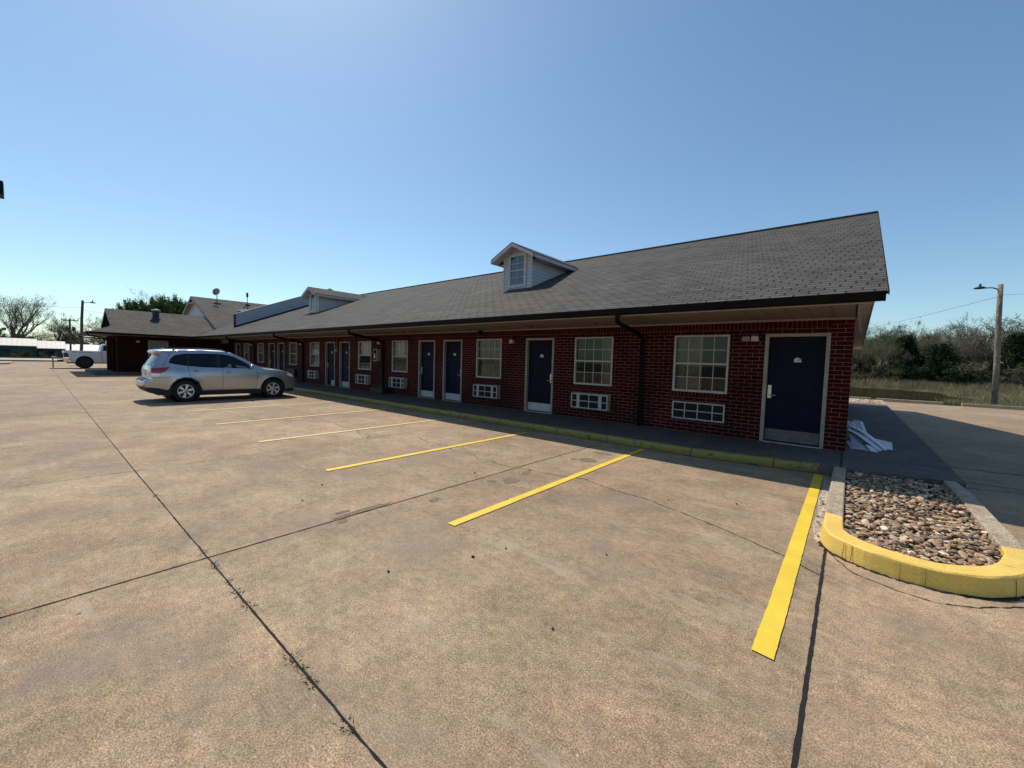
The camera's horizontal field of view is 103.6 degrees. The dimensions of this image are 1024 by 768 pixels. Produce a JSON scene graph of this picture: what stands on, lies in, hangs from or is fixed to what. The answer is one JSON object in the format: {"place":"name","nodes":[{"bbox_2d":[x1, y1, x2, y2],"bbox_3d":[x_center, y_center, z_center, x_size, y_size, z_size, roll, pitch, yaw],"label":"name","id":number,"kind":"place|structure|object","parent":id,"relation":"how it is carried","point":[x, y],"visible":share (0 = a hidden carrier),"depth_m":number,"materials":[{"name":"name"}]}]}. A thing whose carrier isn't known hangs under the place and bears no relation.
{"place":"outdoors","nodes":[
{"label":"outdoors","id":0,"kind":"place"},
{"bbox_2d":[0,358,61,359],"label":"road","id":1,"kind":"structure","parent":0,"point":[27,359],"depth_m":54.74,"materials":[{"name":"grey asphalt"}]},
{"bbox_2d":[0,356,61,358],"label":"roadside grass","id":2,"kind":"structure","parent":0,"point":[27,357],"depth_m":60.09,"materials":[{"name":"green plant"}]},
{"bbox_2d":[85,369,141,374],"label":"wing sidewalk","id":3,"kind":"structure","parent":0,"point":[100,372],"depth_m":26.37,"materials":[{"name":"concrete"}]},
{"bbox_2d":[0,361,1023,767],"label":"parking lot","id":4,"kind":"structure","parent":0,"point":[438,645],"depth_m":2.69,"materials":[{"name":"concrete"}]},
{"bbox_2d":[52,344,106,368],"bbox_3d":[-34.789,-2.386,34.681,2.044,2.070,6.350,4,4,40],"label":"pickup truck","id":5,"kind":"object","parent":4,"relation":"on","point":[84,359],"visible":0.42,"depth_m":32.99,"materials":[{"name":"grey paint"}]},
{"bbox_2d":[76,296,265,371],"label":"motel wing","id":6,"kind":"structure","parent":4,"relation":"on","point":[131,337],"depth_m":28.53,"materials":[{"name":"red brick"}]},
{"bbox_2d":[148,340,167,355],"bbox_3d":[-25.050,-2.414,28.550,0.070,1.280,1.080,4,4,40],"label":"window","id":7,"kind":"structure","parent":6,"relation":"in","point":[151,344],"depth_m":28.50,"materials":[{"name":"glass"}]},
{"bbox_2d":[135,348,295,401],"bbox_3d":[-10.409,-0.342,14.491,2.098,1.821,4.534,4,4,40],"label":"parked car","id":8,"kind":"object","parent":4,"relation":"on","point":[182,374],"visible":0.99,"depth_m":13.43,"materials":[{"name":"silver metal"}]},
{"bbox_2d":[54,372,387,767],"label":"slab joint","id":9,"kind":"object","parent":4,"relation":"on","point":[377,758],"visible":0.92,"depth_m":2.28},
{"bbox_2d":[0,443,602,617],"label":"slab joint","id":10,"kind":"object","parent":4,"relation":"on","point":[249,545],"visible":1,"depth_m":3.32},
{"bbox_2d":[220,409,382,423],"bbox_3d":[-5.332,0.847,10.887,0.106,0.001,4.480,4,4,38],"label":"painted line","id":11,"kind":"object","parent":4,"relation":"on","point":[299,416],"visible":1,"depth_m":10.41,"materials":[{"name":"yellow paint"}]},
{"bbox_2d":[259,419,441,441],"bbox_3d":[-3.269,1.005,9.160,0.106,0.001,4.441,4,4,39],"label":"painted line","id":12,"kind":"object","parent":4,"relation":"on","point":[344,431],"visible":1,"depth_m":8.67,"materials":[{"name":"yellow paint"}]},
{"bbox_2d":[334,502,390,518],"bbox_3d":[-1.583,1.339,4.281,0.093,0.001,0.688,4,4,40],"label":"worn patch","id":13,"kind":"object","parent":4,"relation":"on","point":[363,509],"visible":1,"depth_m":4.27,"materials":[{"name":"concrete"}]},
{"bbox_2d":[325,432,525,470],"bbox_3d":[-1.153,1.164,7.441,0.111,0.001,4.572,4,4,40],"label":"painted line","id":14,"kind":"object","parent":4,"relation":"on","point":[341,467],"visible":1,"depth_m":6.86,"materials":[{"name":"yellow paint"}]},
{"bbox_2d":[154,414,827,735],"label":"weeds","id":15,"kind":"object","parent":4,"relation":"on","point":[300,652],"visible":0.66,"depth_m":2.16,"materials":[{"name":"green plant"}]},
{"bbox_2d":[502,477,519,483],"bbox_3d":[-0.022,1.313,5.486,0.221,0.001,0.310,4,4,40],"label":"worn patch","id":16,"kind":"object","parent":4,"relation":"on","point":[509,480],"visible":1,"depth_m":5.49,"materials":[{"name":"concrete"}]},
{"bbox_2d":[449,449,644,525],"bbox_3d":[0.960,1.315,5.851,0.111,0.001,4.904,4,4,39],"label":"painted line","id":17,"kind":"object","parent":4,"relation":"on","point":[493,507],"visible":1,"depth_m":4.99,"materials":[{"name":"yellow paint"}]},
{"bbox_2d":[293,387,818,472],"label":"painted kerb","id":18,"kind":"structure","parent":4,"relation":"on","point":[750,459],"depth_m":8.16,"materials":[{"name":"paint"}]},
{"bbox_2d":[751,474,822,659],"bbox_3d":[3.082,1.467,4.256,0.118,0.001,5.172,4,4,40],"label":"painted line","id":19,"kind":"object","parent":4,"relation":"on","point":[767,638],"visible":1,"depth_m":3.03,"materials":[{"name":"yellow paint"}]},
{"bbox_2d":[791,549,826,767],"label":"slab joint","id":20,"kind":"object","parent":4,"relation":"on","point":[797,743],"visible":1,"depth_m":2.11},
{"bbox_2d":[813,477,830,541],"bbox_3d":[3.812,1.449,4.947,0.100,0.001,3.000,4,4,40],"label":"worn edge","id":21,"kind":"object","parent":4,"relation":"on","point":[818,527],"visible":0.82,"depth_m":4.68,"materials":[{"name":"concrete"}]},
{"bbox_2d":[851,398,879,403],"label":"gravel","id":22,"kind":"structure","parent":4,"relation":"on","point":[866,401],"depth_m":19.79,"materials":[{"name":"beige gravel"}]},
{"bbox_2d":[819,541,1023,600],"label":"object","id":23,"kind":"structure","parent":4,"relation":"on","point":[969,596],"depth_m":3.00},
{"bbox_2d":[820,467,1023,597],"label":"planter island","id":24,"kind":"structure","parent":4,"relation":"on","point":[1003,577],"depth_m":3.31,"materials":[{"name":"stone gravel"},{"name":"concrete"},{"name":"yellow paint"}]},
{"bbox_2d":[843,470,1002,565],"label":"gravel","id":25,"kind":"structure","parent":24,"relation":"on","point":[878,487],"depth_m":4.11,"materials":[{"name":"beige gravel"}]},
{"bbox_2d":[831,554,1023,607],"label":"slab crack","id":26,"kind":"object","parent":4,"relation":"on","point":[930,600],"visible":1,"depth_m":2.85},
{"bbox_2d":[0,0,1023,362],"label":"sky","id":27,"kind":"structure","parent":0,"point":[270,151],"materials":[{"name":"blue"}]},
{"bbox_2d":[29,350,1021,405],"bbox_3d":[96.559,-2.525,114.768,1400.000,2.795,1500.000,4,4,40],"label":"ground","id":28,"kind":"structure","parent":0,"point":[924,390],"depth_m":38.53,"materials":[{"name":"soil"}]},
{"bbox_2d":[0,338,37,357],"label":"roadside building","id":29,"kind":"structure","parent":28,"relation":"on","point":[8,346],"depth_m":62.21,"materials":[{"name":"metal"}]},
{"bbox_2d":[10,333,37,356],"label":"thicket bush","id":30,"kind":"object","parent":28,"relation":"on","point":[20,336],"visible":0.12,"depth_m":70.05,"materials":[{"name":"green plant"}]},
{"bbox_2d":[0,295,59,337],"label":"bare tree","id":31,"kind":"object","parent":28,"relation":"on","point":[13,324],"visible":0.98,"depth_m":73.64,"materials":[{"name":"brown plant"}]},
{"bbox_2d":[25,329,54,340],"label":"bare tree","id":32,"kind":"object","parent":28,"relation":"on","point":[42,336],"visible":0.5,"depth_m":94.23,"materials":[{"name":"brown plant"}]},
{"bbox_2d":[36,341,65,357],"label":"roadside building","id":33,"kind":"structure","parent":28,"relation":"on","point":[49,348],"depth_m":65.05,"materials":[{"name":"white metal"}]},
{"bbox_2d":[41,313,84,340],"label":"bare tree","id":34,"kind":"object","parent":28,"relation":"on","point":[59,330],"visible":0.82,"depth_m":73.54,"materials":[{"name":"brown plant"}]},
{"bbox_2d":[61,318,77,350],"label":"utility pole","id":35,"kind":"object","parent":28,"relation":"on","point":[67,329],"visible":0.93,"depth_m":62.13,"materials":[{"name":"wood"}]},
{"bbox_2d":[65,344,98,350],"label":"roadside building","id":36,"kind":"structure","parent":28,"relation":"on","point":[75,347],"depth_m":72.37,"materials":[{"name":"white metal"}]},
{"bbox_2d":[80,300,94,350],"bbox_3d":[-41.941,-4.907,39.804,1.327,6.721,0.471,-1,4,-39],"label":"street light","id":37,"kind":"object","parent":28,"relation":"on","point":[81,323],"visible":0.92,"depth_m":39.48,"materials":[{"name":"black"}]},
{"bbox_2d":[75,312,105,345],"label":"bare tree","id":38,"kind":"object","parent":28,"relation":"on","point":[91,326],"visible":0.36,"depth_m":68.81,"materials":[{"name":"brown plant"}]},
{"bbox_2d":[115,298,149,311],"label":"evergreen tree","id":39,"kind":"object","parent":28,"relation":"on","point":[143,306],"visible":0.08,"depth_m":55.51,"materials":[{"name":"green plant"}]},
{"bbox_2d":[121,296,161,311],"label":"evergreen tree","id":40,"kind":"object","parent":28,"relation":"on","point":[132,305],"visible":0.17,"depth_m":54.92,"materials":[{"name":"green plant"}]},
{"bbox_2d":[150,295,178,313],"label":"evergreen tree","id":41,"kind":"object","parent":28,"relation":"on","point":[163,307],"visible":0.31,"depth_m":55.93,"materials":[{"name":"green plant"}]},
{"bbox_2d":[165,294,186,313],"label":"evergreen tree","id":42,"kind":"object","parent":28,"relation":"on","point":[175,299],"visible":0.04,"depth_m":58.74,"materials":[{"name":"green plant"}]},
{"bbox_2d":[175,298,186,314],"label":"evergreen tree","id":43,"kind":"object","parent":28,"relation":"on","point":[182,307],"visible":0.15,"depth_m":58.15,"materials":[{"name":"green plant"}]},
{"bbox_2d":[851,365,864,380],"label":"thicket bush","id":44,"kind":"object","parent":28,"relation":"on","point":[853,375],"visible":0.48,"depth_m":45.08,"materials":[{"name":"green plant"}]},
{"bbox_2d":[852,345,882,378],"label":"bare tree","id":45,"kind":"object","parent":28,"relation":"on","point":[863,358],"visible":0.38,"depth_m":47.59,"materials":[{"name":"brown plant"}]},
{"bbox_2d":[854,353,881,379],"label":"cedar tree","id":46,"kind":"object","parent":28,"relation":"on","point":[872,361],"visible":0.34,"depth_m":46.74,"materials":[{"name":"green plant"}]},
{"bbox_2d":[852,357,886,381],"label":"thicket bush","id":47,"kind":"object","parent":28,"relation":"on","point":[858,369],"visible":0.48,"depth_m":46.69,"materials":[{"name":"green plant"}]},
{"bbox_2d":[854,332,888,355],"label":"bare tree","id":48,"kind":"object","parent":28,"relation":"on","point":[869,344],"visible":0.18,"depth_m":52.76,"materials":[{"name":"brown plant"}]},
{"bbox_2d":[861,363,889,380],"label":"thicket bush","id":49,"kind":"object","parent":28,"relation":"on","point":[875,371],"visible":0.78,"depth_m":44.06,"materials":[{"name":"green plant"}]},
{"bbox_2d":[860,333,903,379],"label":"bare tree","id":50,"kind":"object","parent":28,"relation":"on","point":[882,360],"visible":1,"depth_m":43.57,"materials":[{"name":"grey plant"}]},
{"bbox_2d":[879,370,903,383],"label":"thicket bush","id":51,"kind":"object","parent":28,"relation":"on","point":[898,373],"visible":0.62,"depth_m":43.88,"materials":[{"name":"green plant"}]},
{"bbox_2d":[859,322,924,353],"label":"bare tree","id":52,"kind":"object","parent":28,"relation":"on","point":[879,330],"visible":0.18,"depth_m":54.67,"materials":[{"name":"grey plant"}]},
{"bbox_2d":[885,333,924,378],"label":"cedar tree","id":53,"kind":"object","parent":28,"relation":"on","point":[909,345],"visible":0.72,"depth_m":44.04,"materials":[{"name":"green plant"}]},
{"bbox_2d":[866,322,943,342],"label":"bare tree","id":54,"kind":"object","parent":28,"relation":"on","point":[898,330],"visible":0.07,"depth_m":61.33,"materials":[{"name":"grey plant"}]},
{"bbox_2d":[884,341,928,366],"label":"bare tree","id":55,"kind":"object","parent":28,"relation":"on","point":[905,356],"visible":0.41,"depth_m":43.87,"materials":[{"name":"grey plant"}]},
{"bbox_2d":[885,342,937,379],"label":"thicket bush","id":56,"kind":"object","parent":28,"relation":"on","point":[888,366],"visible":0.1,"depth_m":46.95,"materials":[{"name":"green plant"}]},
{"bbox_2d":[864,317,968,358],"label":"bare tree","id":57,"kind":"object","parent":28,"relation":"on","point":[904,333],"visible":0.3,"depth_m":47.86,"materials":[{"name":"brown plant"}]},
{"bbox_2d":[910,362,947,382],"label":"thicket bush","id":58,"kind":"object","parent":28,"relation":"on","point":[937,368],"visible":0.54,"depth_m":41.79,"materials":[{"name":"green plant"}]},
{"bbox_2d":[849,396,1023,409],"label":"kerb","id":59,"kind":"structure","parent":28,"relation":"on","point":[962,404],"depth_m":20.46,"materials":[{"name":"concrete"}]},
{"bbox_2d":[850,377,1023,393],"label":"reeds","id":60,"kind":"object","parent":28,"relation":"on","point":[881,384],"visible":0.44,"depth_m":39.63,"materials":[{"name":"plant"}]},
{"bbox_2d":[902,341,987,385],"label":"cedar tree","id":61,"kind":"object","parent":28,"relation":"on","point":[942,349],"visible":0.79,"depth_m":41.58,"materials":[{"name":"green plant"}]},
{"bbox_2d":[914,319,983,350],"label":"bare tree","id":62,"kind":"object","parent":28,"relation":"on","point":[943,332],"visible":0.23,"depth_m":59.33,"materials":[{"name":"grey plant"}]},
{"bbox_2d":[936,367,964,383],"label":"thicket bush","id":63,"kind":"object","parent":28,"relation":"on","point":[940,379],"visible":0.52,"depth_m":40.64,"materials":[{"name":"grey plant"}]},
{"bbox_2d":[903,383,1023,406],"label":"tall grass","id":64,"kind":"structure","parent":28,"relation":"on","point":[1004,399],"depth_m":29.02,"materials":[{"name":"plant"}]},
{"bbox_2d":[939,331,993,355],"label":"bare tree","id":65,"kind":"object","parent":28,"relation":"on","point":[963,341],"visible":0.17,"depth_m":47.58,"materials":[{"name":"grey plant"}]},
{"bbox_2d":[940,324,1005,354],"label":"bare tree","id":66,"kind":"object","parent":28,"relation":"on","point":[958,338],"visible":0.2,"depth_m":49.54,"materials":[{"name":"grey plant"}]},
{"bbox_2d":[954,330,993,356],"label":"bare tree","id":67,"kind":"object","parent":28,"relation":"on","point":[978,344],"visible":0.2,"depth_m":44.18,"materials":[{"name":"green plant"}]},
{"bbox_2d":[946,311,1007,363],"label":"bare tree","id":68,"kind":"object","parent":28,"relation":"on","point":[969,341],"visible":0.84,"depth_m":43.76,"materials":[{"name":"brown plant"}]},
{"bbox_2d":[953,359,1001,384],"bbox_3d":[47.255,-0.605,40.638,4.185,4.175,4.292,1,3,-15],"label":"thicket bush","id":69,"kind":"object","parent":28,"relation":"on","point":[986,375],"visible":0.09,"depth_m":39.98,"materials":[{"name":"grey plant"}]},
{"bbox_2d":[939,321,1016,349],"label":"bare tree","id":70,"kind":"object","parent":28,"relation":"on","point":[977,334],"visible":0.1,"depth_m":57.71,"materials":[{"name":"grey plant"}]},
{"bbox_2d":[935,310,1023,350],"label":"bare tree","id":71,"kind":"object","parent":28,"relation":"on","point":[1004,323],"visible":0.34,"depth_m":54.84,"materials":[{"name":"grey plant"}]},
{"bbox_2d":[954,361,1007,386],"bbox_3d":[45.343,-0.547,39.356,3.658,3.559,3.567,3,4,20],"label":"thicket bush","id":72,"kind":"object","parent":28,"relation":"on","point":[967,369],"visible":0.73,"depth_m":39.20,"materials":[{"name":"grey plant"}]},
{"bbox_2d":[960,343,1003,364],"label":"bare tree","id":73,"kind":"object","parent":28,"relation":"on","point":[985,354],"visible":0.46,"depth_m":42.45,"materials":[{"name":"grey plant"}]},
{"bbox_2d":[952,313,1023,348],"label":"bare tree","id":74,"kind":"object","parent":28,"relation":"on","point":[990,335],"visible":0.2,"depth_m":56.30,"materials":[{"name":"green plant"}]},
{"bbox_2d":[973,284,1003,403],"bbox_3d":[25.146,-1.982,21.439,1.213,6.686,0.724,4,4,40],"label":"utility pole","id":75,"kind":"object","parent":28,"relation":"on","point":[996,361],"visible":0.96,"depth_m":21.10,"materials":[{"name":"brown wood"}]},
{"bbox_2d":[971,363,1005,384],"bbox_3d":[46.730,-0.625,40.032,3.462,3.519,2.785,4,4,35],"label":"thicket bush","id":76,"kind":"object","parent":28,"relation":"on","point":[988,373],"visible":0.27,"depth_m":39.52,"materials":[{"name":"green plant"}]},
{"bbox_2d":[960,344,1018,368],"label":"bare tree","id":77,"kind":"object","parent":28,"relation":"on","point":[983,356],"visible":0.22,"depth_m":43.07,"materials":[{"name":"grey plant"}]},
{"bbox_2d":[987,330,1023,376],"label":"cedar tree","id":78,"kind":"object","parent":28,"relation":"on","point":[1013,347],"visible":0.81,"depth_m":40.35,"materials":[{"name":"green plant"}]},
{"bbox_2d":[1000,370,1014,386],"bbox_3d":[48.049,-0.283,39.029,2.674,2.719,2.152,2,3,9],"label":"thicket bush","id":79,"kind":"object","parent":28,"relation":"on","point":[1007,380],"visible":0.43,"depth_m":38.81,"materials":[{"name":"green plant"}]},
{"bbox_2d":[1003,366,1023,385],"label":"thicket bush","id":80,"kind":"object","parent":28,"relation":"on","point":[1018,379],"visible":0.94,"depth_m":37.78,"materials":[{"name":"green plant"}]},
{"bbox_2d":[293,381,840,475],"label":"sidewalk","id":81,"kind":"structure","parent":0,"point":[828,461],"depth_m":8.96,"materials":[{"name":"concrete"}]},
{"bbox_2d":[369,383,389,393],"bbox_3d":[-5.521,0.146,16.657,1.109,0.448,0.354,4,4,40],"label":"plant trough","id":82,"kind":"object","parent":81,"relation":"on","point":[379,389],"visible":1,"depth_m":16.42,"materials":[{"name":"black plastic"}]},
{"bbox_2d":[194,211,889,451],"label":"motel building","id":83,"kind":"structure","parent":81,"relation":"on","point":[758,335],"depth_m":10.12,"materials":[{"name":"red brick"}]},
{"bbox_2d":[258,343,263,362],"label":"window","id":84,"kind":"structure","parent":83,"relation":"in","point":[262,344],"depth_m":26.09,"materials":[{"name":"plastic"}]},
{"bbox_2d":[268,343,274,368],"bbox_3d":[-14.744,-1.445,24.813,0.970,2.163,0.150,4,4,40],"label":"door","id":85,"kind":"structure","parent":83,"relation":"in","point":[271,346],"depth_m":24.96,"materials":[{"name":"blue metal"}]},
{"bbox_2d":[277,343,283,370],"bbox_3d":[-13.639,-1.360,23.886,0.960,2.163,0.150,4,4,40],"label":"door","id":86,"kind":"structure","parent":83,"relation":"in","point":[280,345],"depth_m":24.02,"materials":[{"name":"blue metal"}]},
{"bbox_2d":[289,342,296,364],"bbox_3d":[-12.286,-1.711,22.785,1.080,1.260,0.222,4,4,40],"label":"window","id":87,"kind":"structure","parent":83,"relation":"in","point":[295,343],"depth_m":22.92,"materials":[{"name":"plastic"}]},
{"bbox_2d":[310,342,318,366],"bbox_3d":[-10.256,-1.553,21.035,1.070,1.260,0.151,4,4,40],"label":"window","id":88,"kind":"structure","parent":83,"relation":"in","point":[316,348],"depth_m":21.13,"materials":[{"name":"plastic"}]},
{"bbox_2d":[325,342,334,385],"bbox_3d":[-8.945,-1.000,19.944,0.980,2.163,0.150,4,4,40],"label":"door","id":89,"kind":"structure","parent":83,"relation":"in","point":[329,346],"depth_m":20.08,"materials":[{"name":"blue metal"}]},
{"bbox_2d":[339,341,349,387],"bbox_3d":[-7.852,-0.917,19.026,0.960,2.163,0.150,4,4,40],"label":"door","id":90,"kind":"structure","parent":83,"relation":"in","point":[344,349],"depth_m":19.14,"materials":[{"name":"blue metal"}]},
{"bbox_2d":[358,341,370,369],"bbox_3d":[-6.490,-1.264,17.874,1.080,1.260,0.153,4,4,40],"label":"window","id":91,"kind":"structure","parent":83,"relation":"in","point":[364,360],"depth_m":17.99,"materials":[{"name":"glass"}]},
{"bbox_2d":[392,340,407,372],"bbox_3d":[-4.461,-1.108,16.170,1.070,1.260,0.153,4,4,40],"label":"window","id":92,"kind":"structure","parent":83,"relation":"in","point":[400,361],"depth_m":16.26,"materials":[{"name":"glass"}]},
{"bbox_2d":[418,340,434,398],"bbox_3d":[-3.161,-0.557,15.088,0.970,2.163,0.150,4,4,40],"label":"door","id":93,"kind":"structure","parent":83,"relation":"in","point":[426,352],"depth_m":15.16,"materials":[{"name":"blue metal"}]},
{"bbox_2d":[442,339,462,401],"bbox_3d":[-2.060,-0.473,14.164,0.990,2.163,0.150,4,4,40],"label":"door","id":94,"kind":"structure","parent":83,"relation":"in","point":[452,349],"depth_m":14.23,"materials":[{"name":"blue metal"}]},
{"bbox_2d":[476,339,501,378],"bbox_3d":[-0.700,-0.823,13.057,1.110,1.260,0.222,4,4,40],"label":"window","id":95,"kind":"structure","parent":83,"relation":"in","point":[491,348],"depth_m":13.13,"materials":[{"name":"glass"}]},
{"bbox_2d":[524,338,554,413],"bbox_3d":[0.814,-0.252,11.750,1.010,2.163,0.150,4,4,40],"label":"door","id":96,"kind":"structure","parent":83,"relation":"in","point":[539,360],"depth_m":11.80,"materials":[{"name":"blue metal"}]},
{"bbox_2d":[573,337,613,385],"bbox_3d":[2.179,-0.602,10.640,1.120,1.260,0.222,4,4,40],"label":"window","id":97,"kind":"structure","parent":83,"relation":"in","point":[607,355],"depth_m":10.52,"materials":[{"name":"plastic"}]},
{"bbox_2d":[672,335,729,393],"bbox_3d":[4.197,-0.447,8.945,1.140,1.260,0.222,4,4,40],"label":"window","id":98,"kind":"structure","parent":83,"relation":"in","point":[690,353],"depth_m":9.12,"materials":[{"name":"glass"}]},
{"bbox_2d":[759,333,830,448],"bbox_3d":[5.478,0.105,7.834,1.030,2.163,0.150,4,4,40],"label":"door","id":99,"kind":"structure","parent":83,"relation":"in","point":[796,365],"depth_m":7.83,"materials":[{"name":"blue metal"}]},
{"bbox_2d":[842,402,965,488],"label":"side sidewalk","id":100,"kind":"structure","parent":0,"point":[912,448],"depth_m":7.20,"materials":[{"name":"concrete"}]},
{"bbox_2d":[847,420,862,444],"bbox_3d":[7.178,1.010,8.467,0.169,0.357,1.225,4,4,34],"label":"siding piece","id":101,"kind":"object","parent":100,"relation":"on","point":[854,438],"visible":0.65,"depth_m":8.31,"materials":[{"name":"white plastic"}]},
{"bbox_2d":[853,420,869,440],"bbox_3d":[7.400,0.980,8.541,0.169,0.325,1.142,4,4,34],"label":"siding piece","id":102,"kind":"object","parent":100,"relation":"on","point":[859,424],"visible":0.65,"depth_m":8.68,"materials":[{"name":"white plastic"}]},
{"bbox_2d":[847,429,882,450],"bbox_3d":[7.013,1.103,8.034,0.130,0.234,1.165,2,3,14],"label":"siding piece","id":103,"kind":"object","parent":100,"relation":"on","point":[869,442],"visible":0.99,"depth_m":7.94,"materials":[{"name":"white plastic"}]},
{"bbox_2d":[849,426,887,450],"bbox_3d":[7.184,1.076,8.132,0.140,0.278,1.294,2,3,14],"label":"siding piece","id":104,"kind":"object","parent":100,"relation":"on","point":[878,443],"visible":1,"depth_m":8.03,"materials":[{"name":"white plastic"}]},
{"bbox_2d":[871,439,892,450],"bbox_3d":[7.268,1.178,7.926,0.313,0.094,0.818,5,4,42],"label":"siding piece","id":105,"kind":"object","parent":100,"relation":"on","point":[887,445],"visible":0.67,"depth_m":7.89,"materials":[{"name":"white plastic"}]},
{"bbox_2d":[849,387,983,402],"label":"pond water","id":106,"kind":"structure","parent":0,"point":[892,394],"depth_m":31.48,"materials":[{"name":"green liquid"}]},
{"bbox_2d":[851,395,1022,406],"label":"verge grass","id":107,"kind":"structure","parent":0,"point":[945,403],"depth_m":20.97,"materials":[{"name":"green plant"}]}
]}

